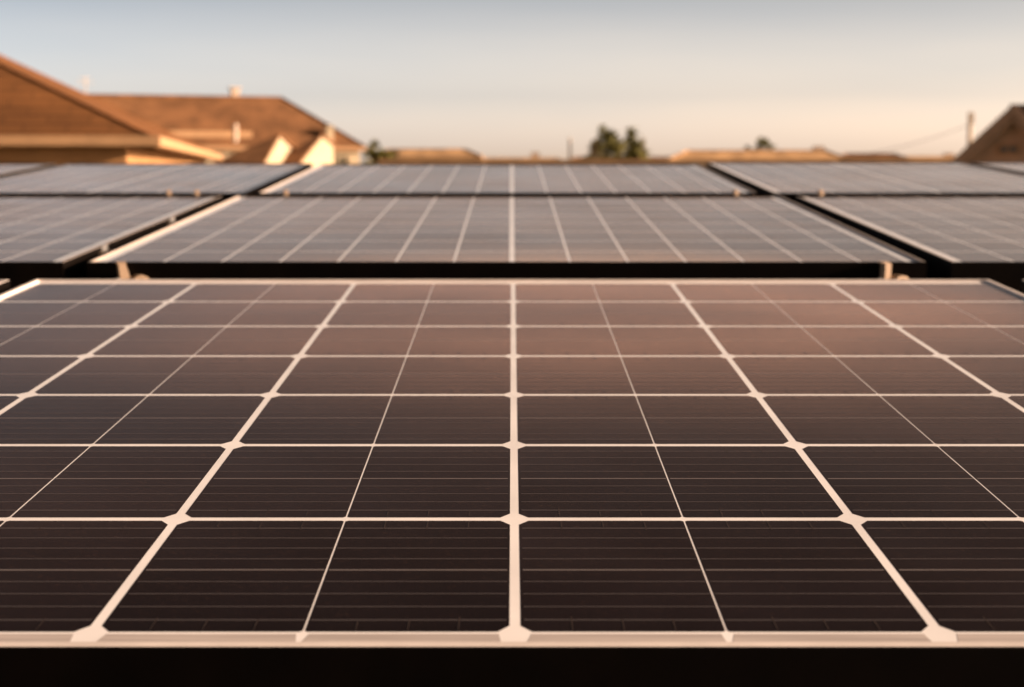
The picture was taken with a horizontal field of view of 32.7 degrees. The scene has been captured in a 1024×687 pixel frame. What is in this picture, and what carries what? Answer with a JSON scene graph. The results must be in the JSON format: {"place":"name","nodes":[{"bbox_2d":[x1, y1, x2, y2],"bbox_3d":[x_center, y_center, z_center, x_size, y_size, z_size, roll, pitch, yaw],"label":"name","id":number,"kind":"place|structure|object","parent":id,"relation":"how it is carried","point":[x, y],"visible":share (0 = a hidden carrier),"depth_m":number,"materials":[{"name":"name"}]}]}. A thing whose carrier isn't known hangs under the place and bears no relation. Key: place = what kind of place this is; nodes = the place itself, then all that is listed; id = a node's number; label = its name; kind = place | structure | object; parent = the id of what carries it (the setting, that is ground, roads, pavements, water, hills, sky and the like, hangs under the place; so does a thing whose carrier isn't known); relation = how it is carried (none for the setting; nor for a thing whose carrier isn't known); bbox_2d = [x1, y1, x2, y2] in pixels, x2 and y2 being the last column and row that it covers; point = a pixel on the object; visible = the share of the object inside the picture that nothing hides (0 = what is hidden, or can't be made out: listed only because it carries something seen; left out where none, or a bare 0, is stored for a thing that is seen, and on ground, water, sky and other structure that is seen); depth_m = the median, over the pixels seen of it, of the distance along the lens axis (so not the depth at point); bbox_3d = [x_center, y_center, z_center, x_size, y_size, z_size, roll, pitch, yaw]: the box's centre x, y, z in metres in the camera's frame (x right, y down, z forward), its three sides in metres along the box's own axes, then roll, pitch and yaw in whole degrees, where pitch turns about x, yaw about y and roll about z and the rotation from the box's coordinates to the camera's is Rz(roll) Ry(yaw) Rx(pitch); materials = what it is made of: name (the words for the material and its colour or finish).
{"place":"outdoors","nodes":[
{"label":"outdoors","id":0,"kind":"place"},
{"bbox_2d":[0,55,222,164],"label":"brown house","id":1,"kind":"structure","parent":0,"point":[44,118],"depth_m":14.15,"materials":[{"name":"brown tile"}]},
{"bbox_2d":[76,77,365,167],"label":"tan house","id":2,"kind":"structure","parent":0,"point":[234,127],"depth_m":57.63,"materials":[{"name":"brown tile"}]},
{"bbox_2d":[335,154,349,163],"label":"window","id":3,"kind":"structure","parent":2,"relation":"in","point":[339,158],"depth_m":58.15,"materials":[{"name":"grey glass"}]},
{"bbox_2d":[370,148,482,160],"bbox_3d":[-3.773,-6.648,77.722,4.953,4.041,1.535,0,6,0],"label":"distant house","id":4,"kind":"structure","parent":0,"point":[434,153],"depth_m":77.12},
{"bbox_2d":[0,0,1023,163],"label":"sky","id":5,"kind":"structure","parent":0,"point":[487,78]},
{"bbox_2d":[483,152,558,158],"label":"distant house","id":6,"kind":"structure","parent":0,"point":[534,155],"depth_m":94.43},
{"bbox_2d":[571,157,668,158],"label":"distant house","id":7,"kind":"structure","parent":0,"point":[625,157],"depth_m":87.40,"materials":[{"name":"beige"}]},
{"bbox_2d":[377,159,951,167],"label":"boundary wall","id":8,"kind":"structure","parent":0,"point":[700,162],"depth_m":65.55,"materials":[{"name":"beige paint"}]},
{"bbox_2d":[667,146,849,158],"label":"distant house","id":9,"kind":"structure","parent":0,"point":[818,152],"depth_m":71.26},
{"bbox_2d":[842,153,907,158],"bbox_3d":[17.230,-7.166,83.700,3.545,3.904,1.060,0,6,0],"label":"distant house","id":10,"kind":"structure","parent":0,"point":[881,156],"depth_m":83.26,"materials":[{"name":"beige"}]},
{"bbox_2d":[905,153,955,158],"bbox_3d":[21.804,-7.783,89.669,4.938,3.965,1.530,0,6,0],"label":"distant house","id":11,"kind":"structure","parent":0,"point":[948,156],"depth_m":89.43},
{"bbox_2d":[950,104,1023,163],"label":"gabled house","id":12,"kind":"structure","parent":0,"point":[1000,138],"depth_m":34.75,"materials":[{"name":"brown"}]},
{"bbox_2d":[997,144,1019,154],"bbox_3d":[9.891,-3.864,34.791,0.440,0.220,0.049,2,6,19],"label":"window","id":13,"kind":"structure","parent":12,"relation":"in","point":[1002,149],"depth_m":34.78,"materials":[{"name":"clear glass"}]},
{"label":"ground","id":14,"kind":"structure","parent":0,"visible":0},
{"bbox_2d":[361,138,395,163],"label":"garden shrub","id":15,"kind":"object","parent":14,"relation":"on","point":[374,154],"visible":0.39,"depth_m":69.45,"materials":[{"name":"green plant"}]},
{"bbox_2d":[392,149,398,158],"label":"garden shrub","id":16,"kind":"object","parent":14,"relation":"on","point":[395,152],"visible":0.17,"depth_m":65.57,"materials":[{"name":"green plant"}]},
{"bbox_2d":[569,138,570,158],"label":"slender mast","id":17,"kind":"object","parent":14,"relation":"on","point":[569,148],"visible":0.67,"depth_m":79.46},
{"bbox_2d":[585,138,603,158],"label":"leafy tree","id":18,"kind":"object","parent":14,"relation":"on","point":[594,146],"visible":0.3,"depth_m":78.50,"materials":[{"name":"green plant"}]},
{"bbox_2d":[581,124,630,158],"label":"conifer tree","id":19,"kind":"object","parent":14,"relation":"on","point":[610,143],"visible":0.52,"depth_m":79.34,"materials":[{"name":"green plant"}]},
{"bbox_2d":[622,126,650,158],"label":"conifer tree","id":20,"kind":"object","parent":14,"relation":"on","point":[635,150],"visible":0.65,"depth_m":79.80,"materials":[{"name":"green plant"}]},
{"bbox_2d":[744,136,776,149],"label":"tree","id":21,"kind":"object","parent":14,"relation":"on","point":[763,142],"visible":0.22,"depth_m":79.45,"materials":[{"name":"green plant"}]},
{"bbox_2d":[967,112,973,145],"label":"utility pole","id":22,"kind":"object","parent":14,"relation":"on","point":[970,124],"visible":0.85,"depth_m":74.36,"materials":[{"name":"brown wood"}]},
{"bbox_2d":[848,125,967,156],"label":"power cable","id":23,"kind":"object","parent":22,"relation":"attached to","point":[908,144],"visible":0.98,"depth_m":77.99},
{"bbox_3d":[-0.462,-0.079,2.529,0.060,0.094,3.620,0,9,0],"label":"rail","id":24,"kind":"object","parent":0,"visible":0},
{"bbox_2d":[115,261,148,278],"bbox_3d":[-0.453,-0.076,2.064,0.047,0.041,0.022,-3,9,-26],"label":"panel clamp","id":25,"kind":"object","parent":24,"relation":"attached to","point":[123,272],"visible":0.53,"depth_m":2.06,"materials":[{"name":"metal"}]},
{"bbox_2d":[258,164,756,195],"bbox_3d":[-0.009,-0.348,3.820,0.939,0.035,1.084,0,9,0],"label":"solar panel","id":26,"kind":"object","parent":24,"relation":"on","point":[508,180],"visible":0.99,"depth_m":3.67,"materials":[{"name":"grey"}]},
{"bbox_3d":[0.433,-0.079,2.529,0.060,0.094,3.620,0,9,0],"label":"rail","id":27,"kind":"object","parent":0,"visible":0},
{"bbox_2d":[87,196,926,278],"bbox_3d":[-0.006,-0.167,2.639,0.995,0.035,1.152,0,9,0],"label":"solar panel","id":28,"kind":"object","parent":27,"relation":"on","point":[508,237],"visible":0.98,"depth_m":2.35,"materials":[{"name":"grey"}]},
{"bbox_2d":[0,279,1023,686],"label":"solar panel","id":29,"kind":"object","parent":27,"relation":"on","point":[510,481],"visible":1,"depth_m":0.96,"materials":[{"name":"glass"}]},
{"bbox_2d":[733,190,738,195],"bbox_3d":[0.423,-0.268,3.279,0.035,0.041,0.018,-3,9,-26],"label":"panel clamp","id":30,"kind":"object","parent":27,"relation":"attached to","point":[735,192],"visible":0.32,"depth_m":3.27,"materials":[{"name":"metal"}]},
{"bbox_2d":[877,261,908,278],"bbox_3d":[0.444,-0.076,2.064,0.047,0.041,0.022,-3,9,-26],"label":"panel clamp","id":31,"kind":"object","parent":27,"relation":"attached to","point":[885,269],"visible":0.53,"depth_m":2.06,"materials":[{"name":"metal"}]},
{"bbox_3d":[0.589,-0.079,2.529,0.060,0.094,3.620,0,9,0],"label":"rail","id":32,"kind":"object","parent":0,"visible":0},
{"bbox_2d":[818,190,823,195],"bbox_3d":[0.583,-0.268,3.279,0.035,0.041,0.018,-3,9,-26],"label":"panel clamp","id":33,"kind":"object","parent":32,"relation":"attached to","point":[820,192],"visible":0.3,"depth_m":3.27,"materials":[{"name":"metal"}]},
{"bbox_2d":[705,162,1023,202],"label":"solar panel","id":34,"kind":"object","parent":32,"relation":"on","point":[790,181],"visible":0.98,"depth_m":3.77,"materials":[{"name":"grey"}]},
{"bbox_2d":[796,196,1023,290],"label":"solar panel","id":35,"kind":"object","parent":32,"relation":"on","point":[962,237],"visible":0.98,"depth_m":2.56,"materials":[{"name":"grey"}]},
{"bbox_2d":[1021,280,1023,293],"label":"solar panel","id":36,"kind":"object","parent":32,"relation":"on","point":[1022,286],"visible":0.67,"depth_m":1.88,"materials":[{"name":"glass"}]},
{"bbox_3d":[-0.619,-0.079,2.529,0.060,0.094,3.620,0,9,0],"label":"rail","id":37,"kind":"object","parent":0,"visible":0},
{"bbox_2d":[0,280,9,294],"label":"solar panel","id":38,"kind":"object","parent":37,"relation":"on","point":[4,286],"visible":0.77,"depth_m":1.87,"materials":[{"name":"glass"}]},
{"bbox_2d":[0,196,222,289],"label":"solar panel","id":39,"kind":"object","parent":37,"relation":"on","point":[52,237],"visible":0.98,"depth_m":2.58,"materials":[{"name":"grey"}]},
{"bbox_2d":[98,244,115,255],"bbox_3d":[-0.531,-0.110,2.270,0.027,0.037,0.040,0,9,0],"label":"panel clamp","id":40,"kind":"object","parent":39,"relation":"attached to","point":[105,250],"visible":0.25,"depth_m":2.26,"materials":[{"name":"metal"}]},
{"bbox_2d":[167,217,178,225],"bbox_3d":[-0.530,-0.178,2.716,0.027,0.037,0.040,0,9,0],"label":"panel clamp","id":41,"kind":"object","parent":39,"relation":"attached to","point":[172,221],"visible":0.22,"depth_m":2.71,"materials":[{"name":"metal"}]},
{"bbox_2d":[0,163,311,201],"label":"solar panel","id":42,"kind":"object","parent":37,"relation":"on","point":[226,181],"visible":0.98,"depth_m":3.74,"materials":[{"name":"grey"}]},
{"bbox_3d":[0.000,1.305,2.609,5.200,2.892,4.060,0,6,0],"label":"low building","id":43,"kind":"object","parent":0,"visible":0},
{"bbox_2d":[0,163,56,176],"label":"solar panel","id":44,"kind":"object","parent":43,"relation":"on","point":[6,169],"visible":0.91,"depth_m":4.22,"materials":[{"name":"grey"}]},
{"bbox_2d":[969,162,1023,174],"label":"solar panel","id":45,"kind":"object","parent":43,"relation":"on","point":[1016,167],"visible":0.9,"depth_m":4.31,"materials":[{"name":"grey"}]}
]}

